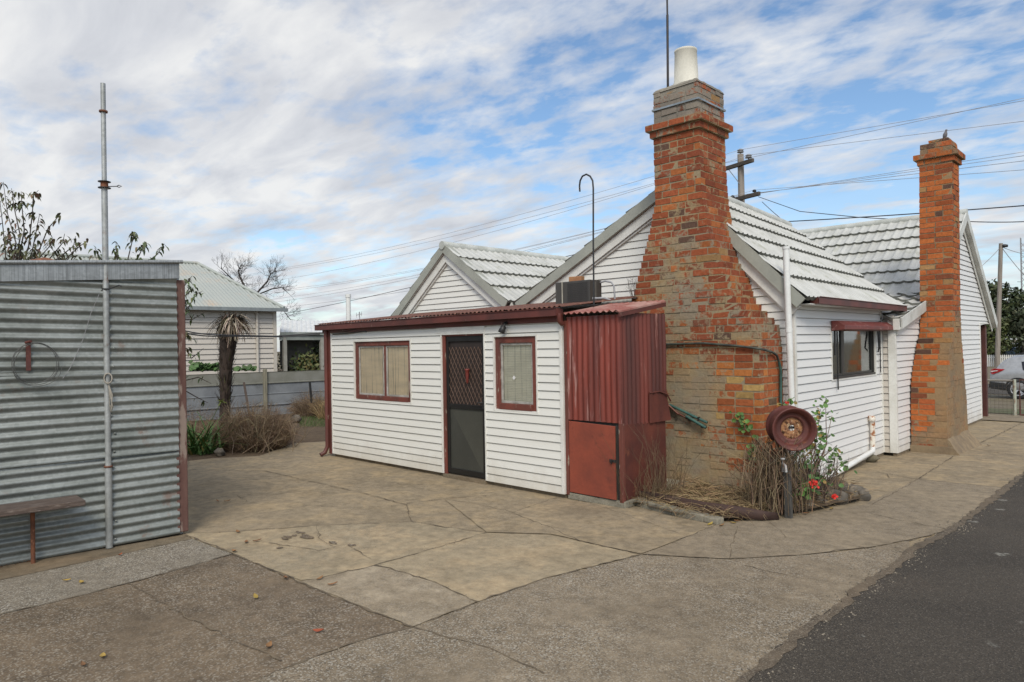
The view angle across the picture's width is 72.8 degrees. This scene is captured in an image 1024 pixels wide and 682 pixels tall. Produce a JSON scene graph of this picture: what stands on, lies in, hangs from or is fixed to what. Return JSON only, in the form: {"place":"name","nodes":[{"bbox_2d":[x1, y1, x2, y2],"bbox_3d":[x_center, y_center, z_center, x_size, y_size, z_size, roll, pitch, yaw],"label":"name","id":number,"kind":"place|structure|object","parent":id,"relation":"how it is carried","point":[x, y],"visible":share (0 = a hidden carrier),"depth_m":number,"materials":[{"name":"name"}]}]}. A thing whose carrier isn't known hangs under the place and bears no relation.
{"place":"outdoors","nodes":[
{"label":"outdoors","id":0,"kind":"place"},
{"bbox_2d":[188,333,319,336],"bbox_3d":[-4.468,-0.102,11.665,0.604,0.075,2.663,-1,0,34],"label":"yard cable","id":1,"kind":"object","parent":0,"point":[252,336],"visible":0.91,"depth_m":12.04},
{"bbox_2d":[187,369,324,460],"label":"garden soil","id":2,"kind":"structure","parent":0,"point":[316,434],"depth_m":13.78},
{"bbox_2d":[187,398,217,441],"bbox_3d":[-6.170,1.505,13.421,1.571,0.894,1.581,-1,-1,44],"label":"dead shrub","id":3,"kind":"object","parent":2,"relation":"on","point":[198,428],"visible":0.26,"depth_m":13.50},
{"bbox_2d":[187,399,239,454],"bbox_3d":[-5.368,1.481,11.988,1.707,1.042,1.621,-1,-1,44],"label":"agapanthus","id":4,"kind":"object","parent":2,"relation":"on","point":[200,445],"visible":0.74,"depth_m":11.83,"materials":[{"name":"green plant"}]},
{"bbox_2d":[214,448,224,456],"bbox_3d":[-4.885,1.862,11.603,0.211,0.152,0.169,-1,-1,44],"label":"stone","id":5,"kind":"object","parent":2,"relation":"on","point":[220,452],"visible":1,"depth_m":11.54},
{"bbox_2d":[205,311,267,428],"bbox_3d":[-5.359,0.671,13.364,1.151,2.518,1.136,-1,-1,44],"label":"palm stump","id":6,"kind":"object","parent":2,"relation":"on","point":[232,324],"visible":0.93,"depth_m":13.28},
{"bbox_2d":[243,382,249,410],"bbox_3d":[-6.342,1.385,16.600,0.175,0.806,0.046,-1,0,-2],"label":"star picket","id":7,"kind":"object","parent":2,"relation":"on","point":[245,392],"visible":0.64,"depth_m":16.59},
{"bbox_2d":[186,369,324,420],"bbox_3d":[-3.096,1.327,21.165,26.856,1.260,0.100,-1,0,-38],"label":"iron fence","id":8,"kind":"object","parent":2,"relation":"on","point":[274,388],"visible":0.03,"depth_m":18.35,"materials":[{"name":"metal"}]},
{"bbox_2d":[188,360,256,371],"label":"fence creeper","id":9,"kind":"object","parent":8,"relation":"attached to","point":[198,366],"visible":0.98,"depth_m":18.44,"materials":[{"name":"green plant"}]},
{"bbox_2d":[193,398,320,454],"bbox_3d":[-4.619,1.480,12.399,2.476,1.098,2.122,-1,-1,44],"label":"dead shrub","id":10,"kind":"object","parent":2,"relation":"on","point":[255,435],"visible":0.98,"depth_m":12.08,"materials":[{"name":"plant"}]},
{"bbox_2d":[213,252,300,319],"bbox_3d":[-10.565,-0.822,28.768,3.782,6.285,2.942,-1,0,-16],"label":"bare tree","id":11,"kind":"object","parent":2,"relation":"on","point":[240,277],"visible":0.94,"depth_m":29.17,"materials":[{"name":"brown plant"}]},
{"bbox_2d":[291,415,301,422],"bbox_3d":[-5.189,1.874,16.694,0.284,0.208,0.242,-1,-1,44],"label":"stone","id":12,"kind":"object","parent":2,"relation":"on","point":[299,419],"visible":0.65,"depth_m":16.62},
{"bbox_2d":[277,343,323,370],"bbox_3d":[-6.896,0.797,22.608,2.215,1.528,1.628,-1,-1,44],"label":"bush","id":13,"kind":"object","parent":2,"relation":"on","point":[295,367],"visible":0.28,"depth_m":21.99,"materials":[{"name":"green plant"}]},
{"bbox_2d":[285,386,324,416],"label":"dead shrub","id":14,"kind":"object","parent":2,"relation":"on","point":[299,407],"visible":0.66,"depth_m":17.98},
{"bbox_2d":[279,320,337,370],"bbox_3d":[-6.386,0.771,23.450,2.670,3.076,3.703,-1,0,-17],"label":"carport","id":15,"kind":"object","parent":2,"relation":"on","point":[289,327],"visible":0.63,"depth_m":22.06,"materials":[{"name":"white metal"}]},
{"bbox_2d":[280,340,312,368],"bbox_3d":[-6.869,0.430,22.169,1.058,0.914,0.097,-1,0,-33],"label":"shade cloth","id":16,"kind":"object","parent":15,"relation":"hanging from","point":[301,347],"visible":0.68,"depth_m":22.14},
{"bbox_2d":[309,382,312,402],"bbox_3d":[-5.044,1.283,17.400,0.082,0.534,0.052,-1,0,-38],"label":"star picket","id":17,"kind":"object","parent":2,"relation":"on","point":[310,391],"visible":1,"depth_m":17.39,"materials":[{"name":"metal"}]},
{"bbox_2d":[299,414,324,426],"bbox_3d":[-4.842,1.905,17.063,0.892,0.082,3.464,-1,0,-15],"label":"grass patch","id":18,"kind":"object","parent":2,"relation":"on","point":[315,422],"visible":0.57,"depth_m":16.41,"materials":[{"name":"green plant"}]},
{"bbox_2d":[304,382,324,418],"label":"dry grass tuft","id":19,"kind":"object","parent":2,"relation":"on","point":[319,414],"visible":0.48,"depth_m":17.27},
{"bbox_2d":[313,340,318,368],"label":"bush","id":20,"kind":"object","parent":2,"relation":"on","point":[316,347],"visible":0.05,"depth_m":23.03,"materials":[{"name":"green plant"}]},
{"bbox_2d":[345,294,350,322],"bbox_3d":[-3.561,0.443,15.191,0.124,2.930,0.124,-1,-1,44],"label":"sewer vent","id":21,"kind":"object","parent":2,"relation":"on","point":[348,306],"visible":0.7,"depth_m":15.16,"materials":[{"name":"white plastic"}]},
{"bbox_2d":[296,352,319,370],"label":"bush","id":22,"kind":"object","parent":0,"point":[304,366],"visible":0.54,"depth_m":21.99,"materials":[{"name":"green plant"}]},
{"bbox_2d":[0,0,1023,351],"label":"sky","id":23,"kind":"structure","parent":0,"point":[305,132],"materials":[{"name":"blue"}]},
{"bbox_2d":[1,420,1023,626],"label":"concrete yard","id":24,"kind":"structure","parent":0,"point":[274,500],"depth_m":8.65,"materials":[{"name":"concrete"}]},
{"bbox_2d":[0,182,88,259],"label":"fruit tree","id":25,"kind":"object","parent":24,"relation":"on","point":[19,253],"visible":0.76,"depth_m":8.99,"materials":[{"name":"green plant"}]},
{"bbox_2d":[0,257,187,565],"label":"corrugated shed","id":26,"kind":"structure","parent":24,"relation":"on","point":[52,439],"depth_m":6.12,"materials":[{"name":"metal"}]},
{"bbox_2d":[24,340,31,370],"bbox_3d":[-4.048,0.120,5.827,0.067,0.255,0.041,-1,0,21],"label":"wall bracket","id":27,"kind":"object","parent":26,"relation":"attached to","point":[28,358],"depth_m":5.83,"materials":[{"name":"red metal"}]},
{"bbox_2d":[11,342,61,385],"bbox_3d":[-3.997,0.197,5.843,0.350,0.370,0.022,-1,0,-39],"label":"wire coil","id":28,"kind":"object","parent":27,"relation":"hanging from","point":[15,375],"visible":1,"depth_m":5.83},
{"bbox_2d":[63,295,98,377],"bbox_3d":[-3.768,-0.047,6.074,0.286,0.740,0.004,-1,0,-39],"label":"loose wire","id":29,"kind":"object","parent":26,"relation":"attached to","point":[83,337],"visible":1,"depth_m":6.08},
{"bbox_2d":[98,83,121,548],"bbox_3d":[-3.583,-0.233,6.192,0.209,4.150,0.104,-1,0,18],"label":"pipe mast","id":30,"kind":"object","parent":26,"relation":"attached to","point":[104,187],"visible":1,"depth_m":6.19,"materials":[{"name":"metal"}]},
{"bbox_2d":[103,373,112,411],"bbox_3d":[-3.586,0.458,6.170,0.085,0.350,0.026,-1,0,0],"label":"rope","id":31,"kind":"object","parent":30,"relation":"attached to","point":[110,397],"visible":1,"depth_m":6.17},
{"bbox_2d":[0,532,191,579],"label":"concrete slab","id":32,"kind":"structure","parent":24,"relation":"on","point":[20,569],"depth_m":5.95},
{"bbox_2d":[0,495,85,563],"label":"timber bench","id":33,"kind":"object","parent":32,"relation":"on","point":[32,507],"visible":1,"depth_m":5.70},
{"bbox_2d":[0,539,231,613],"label":"concrete slab","id":34,"kind":"structure","parent":24,"relation":"on","point":[40,588],"depth_m":5.48,"materials":[{"name":"concrete"}]},
{"bbox_2d":[1,553,232,613],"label":"paving joint","id":35,"kind":"object","parent":34,"relation":"on","point":[119,584],"visible":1,"depth_m":5.25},
{"bbox_2d":[88,231,168,259],"bbox_3d":[-5.198,0.213,9.366,1.252,3.382,0.595,-1,0,18],"label":"fruit tree","id":36,"kind":"object","parent":24,"relation":"on","point":[133,235],"visible":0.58,"depth_m":9.31,"materials":[{"name":"green plant"}]},
{"bbox_2d":[184,276,209,406],"bbox_3d":[-4.275,0.509,9.092,0.943,2.754,0.524,-1,-1,44],"label":"fruit tree","id":37,"kind":"object","parent":24,"relation":"on","point":[187,311],"visible":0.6,"depth_m":9.12,"materials":[{"name":"green plant"}]},
{"bbox_2d":[0,554,408,681],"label":"concrete slab","id":38,"kind":"structure","parent":24,"relation":"on","point":[43,643],"depth_m":4.36,"materials":[{"name":"concrete"}]},
{"bbox_2d":[128,583,281,660],"bbox_3d":[-2.107,1.807,4.552,2.105,0.001,0.056,-1,0,40],"label":"crack","id":39,"kind":"object","parent":38,"relation":"on","point":[211,628],"visible":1,"depth_m":4.37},
{"bbox_2d":[185,535,412,626],"bbox_3d":[-1.856,1.808,5.451,3.346,0.001,0.051,-1,0,43],"label":"paving joint","id":40,"kind":"object","parent":38,"relation":"on","point":[366,608],"visible":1,"depth_m":5.20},
{"bbox_2d":[188,469,413,521],"bbox_3d":[-2.669,1.844,8.818,5.078,0.001,0.671,-1,0,41],"label":"paving joint","id":41,"kind":"object","parent":24,"relation":"on","point":[308,480],"visible":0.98,"depth_m":9.19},
{"bbox_2d":[186,522,483,579],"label":"concrete slab","id":42,"kind":"structure","parent":24,"relation":"on","point":[390,541],"depth_m":6.20,"materials":[{"name":"concrete"}]},
{"bbox_2d":[198,522,481,532],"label":"paving joint","id":43,"kind":"object","parent":42,"relation":"on","point":[340,524],"visible":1,"depth_m":6.76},
{"bbox_2d":[323,532,486,576],"bbox_3d":[-0.833,1.793,5.866,1.712,0.001,0.063,-1,-1,-44],"label":"paving joint","id":44,"kind":"object","parent":42,"relation":"on","point":[394,559],"visible":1,"depth_m":5.66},
{"bbox_2d":[292,565,475,625],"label":"concrete slab","id":45,"kind":"structure","parent":24,"relation":"on","point":[407,598],"depth_m":4.93,"materials":[{"name":"concrete"}]},
{"bbox_2d":[375,564,476,600],"bbox_3d":[-0.654,1.785,5.176,1.202,0.001,0.084,-1,-1,44],"label":"paving joint","id":46,"kind":"object","parent":45,"relation":"on","point":[425,578],"visible":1,"depth_m":5.27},
{"bbox_2d":[314,296,636,497],"bbox_3d":[-0.604,0.621,10.334,5.252,2.408,2.208,-1,-1,44],"label":"lean to room","id":47,"kind":"object","parent":24,"relation":"on","point":[400,392],"visible":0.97,"depth_m":9.21,"materials":[{"name":"white wood"}]},
{"bbox_2d":[186,331,321,335],"bbox_3d":[-4.291,-0.132,11.626,2.364,0.100,1.529,-1,0,-28],"label":"yard cable","id":48,"kind":"object","parent":47,"relation":"attached to","point":[250,335],"visible":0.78,"depth_m":11.97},
{"bbox_2d":[353,339,411,403],"bbox_3d":[-1.903,0.443,10.359,1.449,0.924,0.130,-1,-1,44],"label":"window","id":49,"kind":"structure","parent":47,"relation":"in","point":[382,368],"depth_m":10.33,"materials":[{"name":"red paint"}]},
{"bbox_2d":[446,335,485,478],"bbox_3d":[-0.616,0.845,9.053,0.743,1.821,0.081,-1,-1,44],"label":"screen door","id":50,"kind":"structure","parent":47,"relation":"in","point":[465,402],"depth_m":9.08,"materials":[{"name":"brown metal"}]},
{"bbox_2d":[465,369,469,383],"bbox_3d":[-0.581,0.456,9.008,0.072,0.194,0.072,-1,-1,44],"label":"door ornament","id":51,"kind":"object","parent":50,"relation":"hanging from","point":[467,374],"depth_m":8.99,"materials":[{"name":"red paint"}]},
{"bbox_2d":[493,334,538,413],"bbox_3d":[0.253,0.390,8.624,0.741,0.934,0.640,-1,-1,44],"label":"window","id":52,"kind":"structure","parent":47,"relation":"in","point":[515,359],"depth_m":8.46,"materials":[{"name":"glass"}]},
{"bbox_2d":[555,279,615,304],"bbox_3d":[0.939,-0.620,8.843,0.832,0.294,0.283,-1,-1,44],"label":"air conditioner","id":53,"kind":"object","parent":47,"relation":"on","point":[574,291],"visible":0.83,"depth_m":8.80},
{"bbox_2d":[569,276,583,280],"bbox_3d":[0.832,-0.797,8.933,0.180,0.062,0.100,-1,0,30],"label":"brick","id":54,"kind":"object","parent":53,"relation":"on","point":[576,278],"visible":0.66,"depth_m":8.89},
{"bbox_2d":[579,173,594,304],"bbox_3d":[0.894,-1.204,8.242,0.225,1.572,0.021,-1,-1,44],"label":"hook pole","id":55,"kind":"object","parent":47,"relation":"on","point":[582,176],"visible":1,"depth_m":8.17,"materials":[{"name":"metal"}]},
{"bbox_2d":[625,277,636,298],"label":"dry seedling","id":56,"kind":"object","parent":47,"relation":"on","point":[631,289],"visible":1,"depth_m":8.83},
{"bbox_2d":[377,533,636,600],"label":"concrete slab","id":57,"kind":"structure","parent":24,"relation":"on","point":[476,563],"depth_m":5.62,"materials":[{"name":"concrete"}]},
{"bbox_2d":[0,436,1022,681],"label":"loose grit","id":58,"kind":"object","parent":24,"relation":"on","point":[748,558],"visible":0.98,"depth_m":4.89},
{"bbox_2d":[249,541,909,681],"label":"concrete slab","id":59,"kind":"structure","parent":24,"relation":"on","point":[713,616],"depth_m":4.28,"materials":[{"name":"concrete"}]},
{"bbox_2d":[249,554,640,680],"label":"paving joint","id":60,"kind":"object","parent":59,"relation":"on","point":[301,661],"visible":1,"depth_m":4.37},
{"bbox_2d":[413,626,543,672],"bbox_3d":[-0.205,1.770,4.028,1.018,0.001,0.073,-1,0,39],"label":"paving joint","id":61,"kind":"object","parent":59,"relation":"on","point":[484,646],"visible":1,"depth_m":4.01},
{"bbox_2d":[445,499,713,552],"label":"concrete slab","id":62,"kind":"structure","parent":24,"relation":"on","point":[628,529],"depth_m":6.81,"materials":[{"name":"concrete"}]},
{"bbox_2d":[514,513,636,553],"bbox_3d":[0.476,1.773,6.444,0.135,0.001,1.832,-1,0,-35],"label":"paving joint","id":63,"kind":"object","parent":62,"relation":"on","point":[570,536],"visible":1,"depth_m":6.26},
{"bbox_2d":[562,300,692,507],"bbox_3d":[1.370,0.654,8.084,0.824,2.245,1.474,-1,-1,44],"label":"iron enclosure","id":64,"kind":"object","parent":24,"relation":"on","point":[615,375],"visible":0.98,"depth_m":7.62,"materials":[{"name":"red paint"}]},
{"bbox_2d":[569,421,616,499],"bbox_3d":[0.871,1.298,7.603,0.060,0.800,0.657,-1,-1,-44],"label":"door","id":65,"kind":"structure","parent":64,"relation":"in","point":[590,472],"depth_m":7.60,"materials":[{"name":"metal"}]},
{"bbox_2d":[636,497,723,524],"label":"concrete kerb","id":66,"kind":"structure","parent":24,"relation":"on","point":[716,520],"depth_m":6.94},
{"bbox_2d":[631,472,886,524],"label":"dry grass","id":67,"kind":"structure","parent":24,"relation":"on","point":[713,491],"depth_m":7.38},
{"bbox_2d":[599,424,712,503],"bbox_3d":[1.393,1.285,7.479,1.486,0.880,0.836,-1,0,-18],"label":"dead weed","id":68,"kind":"object","parent":67,"relation":"on","point":[662,483],"visible":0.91,"depth_m":7.49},
{"bbox_2d":[717,436,836,517],"bbox_3d":[2.654,1.347,7.060,1.048,0.780,0.872,-1,0,-7],"label":"dead stem clump","id":69,"kind":"object","parent":67,"relation":"on","point":[770,490],"visible":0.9,"depth_m":6.96,"materials":[{"name":"plant"}]},
{"bbox_2d":[795,499,814,509],"bbox_3d":[3.043,1.698,7.215,0.205,0.169,0.186,-1,-1,44],"label":"rock","id":70,"kind":"object","parent":67,"relation":"on","point":[808,504],"visible":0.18,"depth_m":7.14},
{"bbox_2d":[755,395,857,507],"bbox_3d":[3.227,1.197,7.579,0.968,1.180,1.496,-1,0,26],"label":"geranium","id":71,"kind":"object","parent":67,"relation":"on","point":[817,477],"visible":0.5,"depth_m":7.48,"materials":[{"name":"green plant"}]},
{"bbox_2d":[814,496,827,506],"bbox_3d":[3.256,1.706,7.340,0.182,0.139,0.168,-1,0,-30],"label":"rock","id":72,"kind":"object","parent":67,"relation":"on","point":[821,501],"visible":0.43,"depth_m":7.30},
{"bbox_2d":[828,489,848,504],"bbox_3d":[3.482,1.688,7.456,0.222,0.192,0.265,-1,0,-15],"label":"rock","id":73,"kind":"object","parent":67,"relation":"on","point":[844,495],"visible":0.61,"depth_m":7.37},
{"bbox_2d":[839,484,862,500],"bbox_3d":[3.735,1.689,7.629,0.284,0.224,0.220,-1,0,1],"label":"rock","id":74,"kind":"object","parent":67,"relation":"on","point":[853,488],"visible":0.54,"depth_m":7.56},
{"bbox_2d":[857,488,870,500],"bbox_3d":[3.823,1.689,7.575,0.184,0.172,0.189,-1,0,40],"label":"rock","id":75,"kind":"object","parent":67,"relation":"on","point":[865,496],"visible":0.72,"depth_m":7.50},
{"bbox_2d":[644,479,1001,558],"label":"concrete slab","id":76,"kind":"structure","parent":24,"relation":"on","point":[933,504],"depth_m":6.46,"materials":[{"name":"concrete"}]},
{"bbox_2d":[639,491,779,519],"bbox_3d":[1.890,1.682,7.100,1.591,0.140,0.262,-1,0,34],"label":"rusty edging","id":77,"kind":"object","parent":76,"relation":"on","point":[756,514],"visible":0.73,"depth_m":6.83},
{"bbox_2d":[780,458,792,518],"bbox_3d":[2.682,1.446,6.808,0.091,0.600,0.139,-1,-1,44],"label":"garden tap","id":78,"kind":"object","parent":76,"relation":"on","point":[786,476],"visible":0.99,"depth_m":6.81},
{"bbox_2d":[766,405,816,450],"bbox_3d":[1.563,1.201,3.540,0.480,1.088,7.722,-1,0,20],"label":"steel wheel","id":79,"kind":"object","parent":78,"relation":"attached to","point":[780,420],"visible":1,"depth_m":6.95,"materials":[{"name":"metal"}]},
{"bbox_2d":[647,531,942,558],"bbox_3d":[2.555,1.733,5.850,2.960,0.001,0.347,-1,0,-11],"label":"paving joint","id":80,"kind":"object","parent":76,"relation":"on","point":[809,553],"visible":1,"depth_m":5.71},
{"bbox_2d":[866,454,879,462],"bbox_3d":[5.095,1.669,9.911,0.279,0.142,0.218,-1,-1,44],"label":"rock","id":81,"kind":"object","parent":24,"relation":"on","point":[873,458],"visible":0.52,"depth_m":9.82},
{"bbox_2d":[920,423,1020,477],"bbox_3d":[7.709,1.677,11.436,0.128,0.001,7.802,-1,-1,44],"label":"paving joint","id":82,"kind":"object","parent":24,"relation":"on","point":[953,455],"visible":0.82,"depth_m":9.96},
{"bbox_2d":[277,339,1023,414],"bbox_3d":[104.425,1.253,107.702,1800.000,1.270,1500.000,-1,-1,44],"label":"ground","id":83,"kind":"structure","parent":0,"point":[999,399],"depth_m":25.12,"materials":[{"name":"soil"}]},
{"bbox_2d":[0,249,287,374],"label":"neighbour house","id":84,"kind":"structure","parent":83,"relation":"on","point":[222,293],"depth_m":20.58,"materials":[{"name":"beige paint"}]},
{"bbox_2d":[391,46,997,492],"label":"weatherboard cottage","id":85,"kind":"structure","parent":83,"relation":"on","point":[873,332],"depth_m":9.46,"materials":[{"name":"white wood"}]},
{"bbox_2d":[286,254,573,313],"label":"service cable","id":86,"kind":"object","parent":85,"relation":"attached to","point":[369,296],"visible":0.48,"depth_m":42.26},
{"bbox_2d":[666,0,668,86],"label":"antenna mast","id":87,"kind":"object","parent":85,"relation":"attached to","point":[667,37],"visible":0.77,"depth_m":8.99,"materials":[{"name":"metal"}]},
{"bbox_2d":[729,411,759,459],"bbox_3d":[2.638,1.134,7.783,0.434,0.680,0.091,-1,-1,44],"label":"chimney creeper","id":88,"kind":"object","parent":85,"relation":"attached to","point":[742,421],"visible":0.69,"depth_m":7.82,"materials":[{"name":"green plant"}]},
{"bbox_2d":[829,320,892,389],"bbox_3d":[4.724,0.181,9.899,0.810,0.895,2.250,-1,-1,44],"label":"window","id":89,"kind":"structure","parent":85,"relation":"in","point":[853,344],"depth_m":9.88,"materials":[{"name":"brown metal"}]},
{"bbox_2d":[726,149,760,202],"bbox_3d":[8.945,-2.708,27.512,0.452,9.746,2.500,-1,0,-28],"label":"power pole","id":90,"kind":"object","parent":83,"relation":"on","point":[741,163],"visible":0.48,"depth_m":27.27,"materials":[{"name":"grey wood"}]},
{"bbox_2d":[229,100,1023,277],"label":"power line","id":91,"kind":"object","parent":90,"relation":"attached to","point":[652,176],"visible":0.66,"depth_m":27.03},
{"bbox_2d":[237,98,1022,277],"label":"power line","id":92,"kind":"object","parent":90,"relation":"attached to","point":[653,183],"visible":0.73,"depth_m":27.90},
{"bbox_2d":[245,121,1022,285],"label":"power line","id":93,"kind":"object","parent":90,"relation":"attached to","point":[725,162],"visible":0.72,"depth_m":26.45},
{"bbox_2d":[268,156,1019,293],"bbox_3d":[3.439,-4.956,32.931,92.694,1.381,0.014,-1,-1,44],"label":"power line","id":94,"kind":"object","parent":90,"relation":"attached to","point":[734,196],"visible":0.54,"depth_m":25.69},
{"bbox_2d":[270,152,1021,291],"bbox_3d":[3.967,-5.040,32.629,94.232,1.235,0.014,-1,-1,44],"label":"power line","id":95,"kind":"object","parent":90,"relation":"attached to","point":[734,197],"visible":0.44,"depth_m":25.42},
{"bbox_2d":[277,170,1017,298],"bbox_3d":[1.802,-4.651,33.871,87.924,1.922,0.014,-1,-1,44],"label":"power line","id":96,"kind":"object","parent":90,"relation":"attached to","point":[731,196],"visible":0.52,"depth_m":25.34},
{"bbox_2d":[278,161,1020,301],"bbox_3d":[2.958,-4.580,33.213,91.335,2.115,0.016,-1,-1,44],"label":"power line","id":97,"kind":"object","parent":90,"relation":"attached to","point":[730,196],"visible":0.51,"depth_m":25.68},
{"bbox_2d":[758,196,1023,222],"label":"service cable","id":98,"kind":"object","parent":90,"relation":"attached to","point":[882,218],"visible":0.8,"depth_m":20.58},
{"bbox_2d":[789,205,1023,221],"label":"service cable","id":99,"kind":"object","parent":98,"relation":"attached to","point":[901,214],"visible":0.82,"depth_m":20.03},
{"bbox_2d":[986,318,1011,360],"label":"dense tree","id":100,"kind":"object","parent":83,"relation":"on","point":[1005,342],"visible":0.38,"depth_m":83.18,"materials":[{"name":"green plant"}]},
{"bbox_2d":[994,243,1007,366],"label":"power pole","id":101,"kind":"object","parent":83,"relation":"on","point":[998,312],"visible":0.87,"depth_m":65.85,"materials":[{"name":"wood"}]},
{"bbox_2d":[987,355,1015,366],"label":"picket fence","id":102,"kind":"object","parent":83,"relation":"on","point":[1002,357],"visible":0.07,"depth_m":66.64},
{"bbox_2d":[987,278,1023,358],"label":"dense tree","id":103,"kind":"object","parent":83,"relation":"on","point":[1014,301],"visible":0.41,"depth_m":91.10,"materials":[{"name":"green plant"}]},
{"bbox_2d":[989,353,1023,398],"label":"parked car","id":104,"kind":"object","parent":83,"relation":"on","point":[1011,368],"visible":0.75,"depth_m":25.94,"materials":[{"name":"silver metal"}]},
{"bbox_2d":[1004,347,1015,356],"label":"parked car","id":105,"kind":"object","parent":83,"relation":"on","point":[1007,353],"visible":0.09,"depth_m":91.65,"materials":[{"name":"paint"}]},
{"bbox_2d":[1006,307,1023,354],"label":"dense tree","id":106,"kind":"object","parent":83,"relation":"on","point":[1017,331],"visible":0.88,"depth_m":87.83,"materials":[{"name":"green plant"}]},
{"bbox_2d":[1020,238,1023,307],"bbox_3d":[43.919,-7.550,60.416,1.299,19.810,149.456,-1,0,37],"label":"radio mast","id":107,"kind":"object","parent":83,"relation":"on","point":[1021,255],"visible":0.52,"depth_m":119.87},
{"bbox_2d":[748,472,1023,681],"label":"asphalt driveway","id":108,"kind":"structure","parent":0,"point":[952,611],"depth_m":4.25,"materials":[{"name":"asphalt"}]},
{"bbox_2d":[736,473,1023,681],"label":"sandy margin","id":109,"kind":"object","parent":108,"relation":"on","point":[773,658],"visible":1,"depth_m":4.75,"materials":[{"name":"sand"}]},
{"bbox_2d":[988,384,1007,393],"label":"street","id":110,"kind":"structure","parent":0,"point":[1000,391],"depth_m":30.35,"materials":[{"name":"asphalt"}]},
{"bbox_2d":[981,414,1023,421],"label":"gate apron","id":111,"kind":"object","parent":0,"point":[1006,417],"visible":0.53,"depth_m":14.83,"materials":[{"name":"concrete"}]},
{"bbox_2d":[988,379,1016,414],"bbox_3d":[8.793,1.315,17.430,6.326,0.840,0.070,-1,-1,44],"label":"wire fence","id":112,"kind":"object","parent":111,"relation":"on","point":[1013,384],"visible":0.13,"depth_m":15.29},
{"bbox_2d":[1019,379,1023,415],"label":"driveway gate","id":113,"kind":"structure","parent":111,"relation":"on","point":[1020,414],"depth_m":15.20,"materials":[{"name":"metal"}]},
{"bbox_2d":[988,408,1023,413],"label":"grass verge","id":114,"kind":"object","parent":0,"point":[994,410],"depth_m":17.46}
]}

